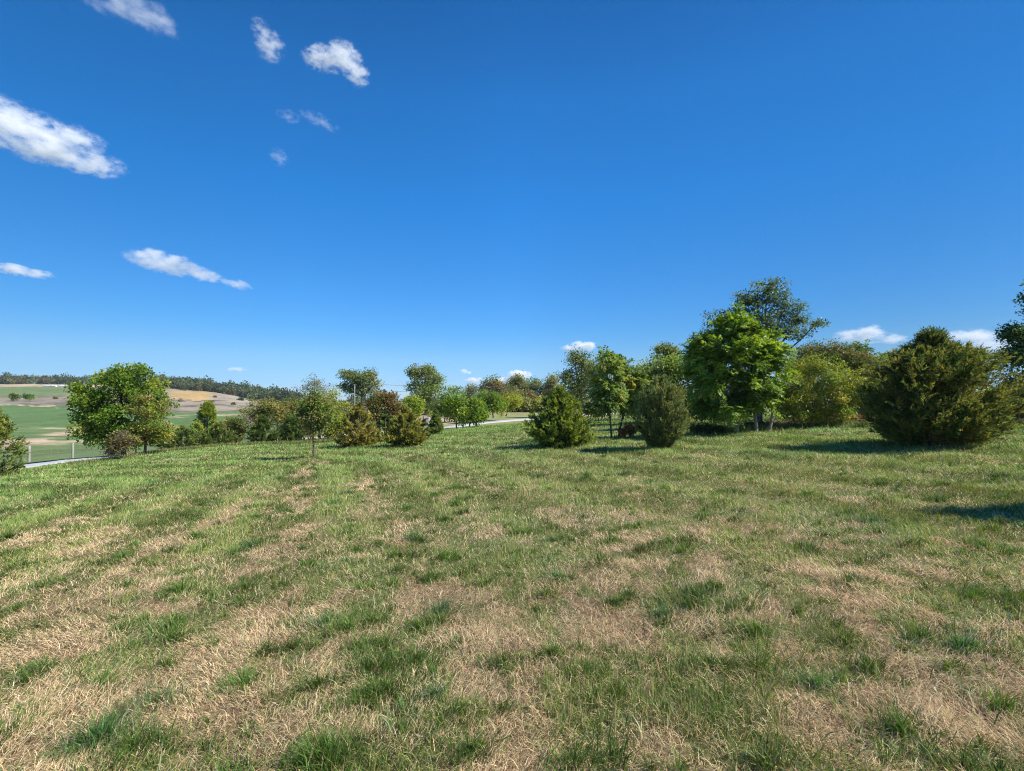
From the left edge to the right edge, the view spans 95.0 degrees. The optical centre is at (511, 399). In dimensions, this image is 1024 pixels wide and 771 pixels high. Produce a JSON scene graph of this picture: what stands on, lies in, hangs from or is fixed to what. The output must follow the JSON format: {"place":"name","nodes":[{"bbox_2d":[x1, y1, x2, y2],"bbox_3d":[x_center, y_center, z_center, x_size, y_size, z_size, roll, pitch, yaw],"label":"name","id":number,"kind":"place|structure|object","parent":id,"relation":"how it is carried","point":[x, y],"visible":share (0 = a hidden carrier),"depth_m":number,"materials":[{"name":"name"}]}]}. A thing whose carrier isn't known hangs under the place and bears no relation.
{"place":"outdoors","nodes":[
{"label":"outdoors","id":0,"kind":"place"},
{"bbox_2d":[398,390,543,392],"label":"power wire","id":1,"kind":"object","parent":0,"point":[477,392],"visible":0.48,"depth_m":99.46,"materials":[{"name":"black metal"}]},
{"bbox_2d":[0,384,1023,770],"bbox_3d":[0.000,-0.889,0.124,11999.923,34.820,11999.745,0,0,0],"label":"ground","id":2,"kind":"structure","parent":0,"point":[40,420],"depth_m":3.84,"materials":[{"name":"beige plant"}]},
{"bbox_2d":[0,407,29,473],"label":"cedar shrub","id":3,"kind":"object","parent":2,"relation":"on","point":[5,425],"visible":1,"depth_m":18.29,"materials":[{"name":"green plant"}]},
{"bbox_2d":[8,392,22,400],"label":"bush","id":4,"kind":"object","parent":2,"relation":"on","point":[13,396],"visible":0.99,"depth_m":261.08,"materials":[{"name":"green plant"}]},
{"bbox_2d":[22,393,34,399],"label":"bush","id":5,"kind":"object","parent":2,"relation":"on","point":[28,396],"visible":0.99,"depth_m":261.05,"materials":[{"name":"green plant"}]},
{"bbox_2d":[0,372,146,385],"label":"distant wood","id":6,"kind":"object","parent":2,"relation":"on","point":[5,378],"visible":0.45,"depth_m":484.78,"materials":[{"name":"green plant"}]},
{"bbox_2d":[2,443,161,461],"bbox_3d":[-37.593,4.633,41.697,15.572,1.832,3.045,0,0,-43],"label":"wire fence","id":7,"kind":"object","parent":2,"relation":"on","point":[30,456],"visible":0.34,"depth_m":39.41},
{"bbox_2d":[97,429,140,458],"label":"dry shrub","id":8,"kind":"object","parent":2,"relation":"on","point":[110,449],"visible":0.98,"depth_m":27.90,"materials":[{"name":"brown plant"}]},
{"bbox_2d":[63,361,179,454],"bbox_3d":[-28.085,0.846,33.657,6.714,7.314,5.503,0,0,28],"label":"deciduous tree","id":9,"kind":"object","parent":2,"relation":"on","point":[99,424],"visible":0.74,"depth_m":32.90,"materials":[{"name":"green plant"}]},
{"bbox_2d":[110,391,177,453],"bbox_3d":[-23.468,1.533,30.059,3.615,4.208,3.176,0,0,-27],"label":"tree","id":10,"kind":"object","parent":2,"relation":"on","point":[144,402],"visible":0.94,"depth_m":29.77,"materials":[{"name":"green plant"}]},
{"bbox_2d":[147,425,204,448],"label":"juniper","id":11,"kind":"object","parent":2,"relation":"on","point":[181,432],"visible":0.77,"depth_m":35.48,"materials":[{"name":"green plant"}]},
{"bbox_2d":[188,400,222,443],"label":"conifer","id":12,"kind":"object","parent":2,"relation":"on","point":[207,409],"visible":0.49,"depth_m":39.73,"materials":[{"name":"green plant"}]},
{"bbox_2d":[188,421,243,444],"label":"juniper","id":13,"kind":"object","parent":2,"relation":"on","point":[209,437],"visible":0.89,"depth_m":35.62,"materials":[{"name":"green plant"}]},
{"bbox_2d":[139,372,306,402],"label":"ridge wood","id":14,"kind":"object","parent":2,"relation":"on","point":[247,391],"visible":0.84,"depth_m":357.64,"materials":[{"name":"green plant"}]},
{"bbox_2d":[219,416,251,440],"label":"hedge shrub","id":15,"kind":"object","parent":2,"relation":"on","point":[234,426],"visible":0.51,"depth_m":38.83,"materials":[{"name":"green plant"}]},
{"bbox_2d":[233,396,282,431],"bbox_3d":[-20.454,1.782,38.077,3.930,4.131,3.254,0,0,0],"label":"hedge shrub","id":16,"kind":"object","parent":2,"relation":"on","point":[266,409],"visible":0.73,"depth_m":37.73,"materials":[{"name":"green plant"}]},
{"bbox_2d":[246,414,279,441],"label":"dark cedar","id":17,"kind":"object","parent":2,"relation":"on","point":[256,433],"visible":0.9,"depth_m":32.65,"materials":[{"name":"green plant"}]},
{"bbox_2d":[263,401,297,440],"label":"hedge shrub","id":18,"kind":"object","parent":2,"relation":"on","point":[281,415],"visible":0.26,"depth_m":40.63,"materials":[{"name":"green plant"}]},
{"bbox_2d":[277,415,305,441],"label":"dark cedar","id":19,"kind":"object","parent":2,"relation":"on","point":[288,430],"visible":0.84,"depth_m":33.69,"materials":[{"name":"green plant"}]},
{"bbox_2d":[279,409,305,439],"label":"hedge shrub","id":20,"kind":"object","parent":2,"relation":"on","point":[295,431],"visible":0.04,"depth_m":38.50,"materials":[{"name":"green plant"}]},
{"bbox_2d":[289,372,337,436],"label":"sparse tree","id":21,"kind":"object","parent":2,"relation":"on","point":[314,382],"visible":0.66,"depth_m":42.96,"materials":[{"name":"green plant"}]},
{"bbox_2d":[13,413,616,468],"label":"gravel lane","id":22,"kind":"structure","parent":2,"relation":"on","point":[77,459],"depth_m":33.17,"materials":[{"name":"grey gravel"}]},
{"bbox_2d":[289,385,342,456],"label":"sapling","id":23,"kind":"object","parent":2,"relation":"on","point":[314,416],"visible":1,"depth_m":18.01,"materials":[{"name":"green plant"}]},
{"bbox_2d":[279,388,352,439],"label":"deciduous tree","id":24,"kind":"object","parent":2,"relation":"on","point":[342,404],"visible":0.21,"depth_m":37.68,"materials":[{"name":"green plant"}]},
{"bbox_2d":[321,411,346,438],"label":"rounded shrub","id":25,"kind":"object","parent":2,"relation":"on","point":[332,430],"visible":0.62,"depth_m":32.69,"materials":[{"name":"green plant"}]},
{"bbox_2d":[331,402,383,447],"bbox_3d":[-7.812,1.334,23.567,2.305,2.458,2.578,0,0,39],"label":"cedar shrub","id":26,"kind":"object","parent":2,"relation":"on","point":[366,435],"visible":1,"depth_m":23.32,"materials":[{"name":"green plant"}]},
{"bbox_2d":[333,367,384,410],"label":"oak tree","id":27,"kind":"object","parent":2,"relation":"on","point":[364,382],"visible":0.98,"depth_m":94.39,"materials":[{"name":"green plant"}]},
{"bbox_2d":[362,385,387,402],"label":"sparse tree","id":28,"kind":"object","parent":2,"relation":"on","point":[372,391],"visible":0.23,"depth_m":69.68,"materials":[{"name":"green plant"}]},
{"bbox_2d":[373,414,395,440],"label":"cedar shrub","id":29,"kind":"object","parent":2,"relation":"on","point":[383,424],"visible":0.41,"depth_m":26.98,"materials":[{"name":"green plant"}]},
{"bbox_2d":[363,389,407,430],"bbox_3d":[-9.719,1.311,36.086,3.910,4.187,2.874,0,0,0],"label":"bronze shrub","id":30,"kind":"object","parent":2,"relation":"on","point":[373,405],"visible":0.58,"depth_m":35.65,"materials":[{"name":"brown plant"}]},
{"bbox_2d":[380,403,427,446],"bbox_3d":[-4.891,1.232,21.873,2.129,2.196,2.289,0,0,0],"label":"cedar shrub","id":31,"kind":"object","parent":2,"relation":"on","point":[411,434],"visible":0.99,"depth_m":21.40,"materials":[{"name":"green plant"}]},
{"bbox_2d":[402,394,425,418],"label":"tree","id":32,"kind":"object","parent":2,"relation":"on","point":[415,404],"visible":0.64,"depth_m":49.65,"materials":[{"name":"green plant"}]},
{"bbox_2d":[403,362,446,414],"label":"deciduous tree","id":33,"kind":"object","parent":2,"relation":"on","point":[427,388],"visible":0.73,"depth_m":79.15,"materials":[{"name":"green plant"}]},
{"bbox_2d":[419,419,431,438],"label":"cedar shrub","id":34,"kind":"object","parent":2,"relation":"on","point":[428,434],"visible":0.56,"depth_m":25.93,"materials":[{"name":"green plant"}]},
{"bbox_2d":[428,409,444,433],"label":"cedar shrub","id":35,"kind":"object","parent":2,"relation":"on","point":[436,419],"visible":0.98,"depth_m":30.81,"materials":[{"name":"green plant"}]},
{"bbox_2d":[426,384,466,422],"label":"lane tree","id":36,"kind":"object","parent":2,"relation":"on","point":[438,406],"visible":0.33,"depth_m":59.48,"materials":[{"name":"green plant"}]},
{"bbox_2d":[440,390,483,427],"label":"lane tree","id":37,"kind":"object","parent":2,"relation":"on","point":[455,408],"visible":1,"depth_m":42.58,"materials":[{"name":"green plant"}]},
{"bbox_2d":[460,383,477,398],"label":"woodland tree","id":38,"kind":"object","parent":2,"relation":"on","point":[468,389],"visible":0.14,"depth_m":119.29,"materials":[{"name":"green plant"}]},
{"bbox_2d":[466,394,490,426],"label":"lane tree","id":39,"kind":"object","parent":2,"relation":"on","point":[477,403],"visible":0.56,"depth_m":43.45,"materials":[{"name":"green plant"}]},
{"bbox_2d":[472,389,509,417],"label":"lane tree","id":40,"kind":"object","parent":2,"relation":"on","point":[492,400],"visible":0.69,"depth_m":55.62,"materials":[{"name":"green plant"}]},
{"bbox_2d":[470,373,512,397],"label":"woodland tree","id":41,"kind":"object","parent":2,"relation":"on","point":[489,386],"visible":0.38,"depth_m":114.45,"materials":[{"name":"green plant"}]},
{"bbox_2d":[498,392,523,416],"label":"lane tree","id":42,"kind":"object","parent":2,"relation":"on","point":[514,401],"visible":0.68,"depth_m":59.51,"materials":[{"name":"green plant"}]},
{"bbox_2d":[499,382,523,395],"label":"woodland tree","id":43,"kind":"object","parent":2,"relation":"on","point":[510,389],"visible":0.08,"depth_m":109.72,"materials":[{"name":"green plant"}]},
{"bbox_2d":[0,421,1023,770],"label":"dry grass","id":44,"kind":"structure","parent":2,"relation":"on","point":[816,703],"depth_m":3.22,"materials":[{"name":"beige plant"}]},
{"bbox_2d":[503,373,529,392],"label":"woodland tree","id":45,"kind":"object","parent":2,"relation":"on","point":[515,380],"visible":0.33,"depth_m":116.89,"materials":[{"name":"green plant"}]},
{"bbox_2d":[506,392,546,411],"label":"woodland tree","id":46,"kind":"object","parent":2,"relation":"on","point":[528,403],"visible":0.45,"depth_m":89.02,"materials":[{"name":"green plant"}]},
{"bbox_2d":[520,389,541,400],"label":"woodland tree","id":47,"kind":"object","parent":2,"relation":"on","point":[530,394],"visible":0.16,"depth_m":104.18,"materials":[{"name":"green plant"}]},
{"bbox_2d":[523,377,545,397],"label":"woodland tree","id":48,"kind":"object","parent":2,"relation":"on","point":[536,381],"visible":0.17,"depth_m":111.52,"materials":[{"name":"green plant"}]},
{"bbox_2d":[540,371,561,398],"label":"woodland tree","id":49,"kind":"object","parent":2,"relation":"on","point":[551,382],"visible":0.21,"depth_m":107.41,"materials":[{"name":"green plant"}]},
{"bbox_2d":[520,384,597,448],"bbox_3d":[1.835,0.641,17.332,2.667,2.549,2.830,0,0,36],"label":"cedar shrub","id":50,"kind":"object","parent":2,"relation":"on","point":[564,423],"visible":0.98,"depth_m":16.88,"materials":[{"name":"green plant"}]},
{"bbox_2d":[556,346,611,410],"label":"oak tree","id":51,"kind":"object","parent":2,"relation":"on","point":[577,389],"visible":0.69,"depth_m":65.39,"materials":[{"name":"green plant"}]},
{"bbox_2d":[580,355,614,416],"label":"deciduous tree","id":52,"kind":"object","parent":2,"relation":"on","point":[587,367],"visible":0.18,"depth_m":59.80,"materials":[{"name":"green plant"}]},
{"bbox_2d":[580,345,636,438],"bbox_3d":[3.930,-0.207,18.998,2.419,4.044,1.686,0,0,0],"label":"compound leaf sapling","id":53,"kind":"object","parent":2,"relation":"on","point":[612,399],"visible":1,"depth_m":18.82,"materials":[{"name":"green plant"}]},
{"bbox_2d":[617,424,638,437],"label":"red shrub","id":54,"kind":"object","parent":2,"relation":"on","point":[629,430],"visible":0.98,"depth_m":19.08,"materials":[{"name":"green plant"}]},
{"bbox_2d":[605,354,653,437],"bbox_3d":[5.152,-0.074,20.217,2.291,3.816,1.658,0,0,0],"label":"compound leaf sapling","id":55,"kind":"object","parent":2,"relation":"on","point":[635,381],"visible":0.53,"depth_m":19.92,"materials":[{"name":"green plant"}]},
{"bbox_2d":[287,389,983,407],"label":"horizon wood","id":56,"kind":"object","parent":2,"relation":"on","point":[351,399],"visible":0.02,"depth_m":217.09,"materials":[{"name":"green plant"}]},
{"bbox_2d":[623,351,697,421],"bbox_3d":[9.171,-0.451,30.072,5.678,5.266,3.428,0,0,0],"label":"deciduous tree","id":57,"kind":"object","parent":2,"relation":"on","point":[666,365],"visible":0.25,"depth_m":29.53,"materials":[{"name":"green plant"}]},
{"bbox_2d":[632,373,690,448],"bbox_3d":[4.626,0.428,14.752,1.851,2.576,2.062,0,0,0],"label":"cedar shrub","id":58,"kind":"object","parent":2,"relation":"on","point":[662,418],"visible":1,"depth_m":14.32,"materials":[{"name":"green plant"}]},
{"bbox_2d":[649,341,684,360],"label":"deciduous tree","id":59,"kind":"object","parent":2,"relation":"on","point":[663,348],"visible":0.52,"depth_m":41.69,"materials":[{"name":"green plant"}]},
{"bbox_2d":[686,421,727,434],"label":"bramble","id":60,"kind":"object","parent":2,"relation":"on","point":[710,428],"visible":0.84,"depth_m":19.39,"materials":[{"name":"green plant"}]},
{"bbox_2d":[674,360,767,422],"bbox_3d":[12.127,-0.632,27.035,6.087,4.406,2.797,0,0,0],"label":"background tree","id":61,"kind":"object","parent":2,"relation":"on","point":[684,384],"visible":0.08,"depth_m":26.98,"materials":[{"name":"green plant"}]},
{"bbox_2d":[673,301,801,433],"bbox_3d":[8.948,-1.135,18.560,4.826,5.435,3.442,0,0,0],"label":"compound leaf tree","id":62,"kind":"object","parent":2,"relation":"on","point":[738,341],"visible":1,"depth_m":18.20,"materials":[{"name":"green plant"}]},
{"bbox_2d":[739,418,778,426],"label":"bramble","id":63,"kind":"object","parent":2,"relation":"on","point":[751,422],"visible":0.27,"depth_m":20.45,"materials":[{"name":"green plant"}]},
{"bbox_2d":[690,275,830,421],"bbox_3d":[12.593,-2.160,23.981,7.266,8.244,2.149,0,0,0],"label":"locust tree","id":64,"kind":"object","parent":2,"relation":"on","point":[760,301],"visible":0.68,"depth_m":23.88,"materials":[{"name":"green plant"}]},
{"bbox_2d":[776,417,813,424],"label":"bramble","id":65,"kind":"object","parent":2,"relation":"on","point":[788,420],"visible":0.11,"depth_m":20.91,"materials":[{"name":"green plant"}]},
{"bbox_2d":[766,351,882,427],"bbox_3d":[12.655,-0.293,19.496,4.864,3.342,2.855,0,0,0],"label":"leafy shrub","id":66,"kind":"object","parent":2,"relation":"on","point":[845,405],"visible":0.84,"depth_m":19.07,"materials":[{"name":"green plant"}]},
{"bbox_2d":[775,386,875,418],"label":"background tree","id":67,"kind":"object","parent":2,"relation":"on","point":[828,400],"visible":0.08,"depth_m":27.77,"materials":[{"name":"green plant"}]},
{"bbox_2d":[775,337,883,416],"bbox_3d":[15.761,-0.737,23.063,5.257,4.633,2.295,0,0,0],"label":"leafy shrub","id":68,"kind":"object","parent":2,"relation":"on","point":[852,356],"visible":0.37,"depth_m":22.63,"materials":[{"name":"green plant"}]},
{"bbox_2d":[828,413,862,420],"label":"bramble","id":69,"kind":"object","parent":2,"relation":"on","point":[857,416],"visible":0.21,"depth_m":20.34,"materials":[{"name":"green plant"}]},
{"bbox_2d":[847,339,888,370],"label":"compound leaf sapling","id":70,"kind":"object","parent":2,"relation":"on","point":[860,347],"visible":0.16,"depth_m":23.23,"materials":[{"name":"green plant"}]},
{"bbox_2d":[871,348,899,391],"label":"background tree","id":71,"kind":"object","parent":2,"relation":"on","point":[881,354],"visible":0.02,"depth_m":47.45,"materials":[{"name":"green plant"}]},
{"bbox_2d":[852,325,1023,446],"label":"cedar shrub","id":72,"kind":"object","parent":2,"relation":"on","point":[920,387],"visible":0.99,"depth_m":11.23,"materials":[{"name":"green plant"}]},
{"bbox_2d":[962,345,996,392],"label":"background tree","id":73,"kind":"object","parent":2,"relation":"on","point":[980,377],"visible":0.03,"depth_m":54.04,"materials":[{"name":"green plant"}]},
{"bbox_2d":[992,279,1023,381],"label":"deciduous tree","id":74,"kind":"object","parent":2,"relation":"on","point":[1012,333],"visible":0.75,"depth_m":16.98,"materials":[{"name":"green plant"}]},
{"bbox_2d":[993,369,1023,417],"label":"leafy shrub","id":75,"kind":"object","parent":2,"relation":"on","point":[1021,382],"visible":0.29,"depth_m":16.41,"materials":[{"name":"green plant"}]},
{"bbox_2d":[0,0,1023,399],"label":"sky","id":76,"kind":"structure","parent":0,"point":[264,193],"materials":[{"name":"blue"}]}
]}

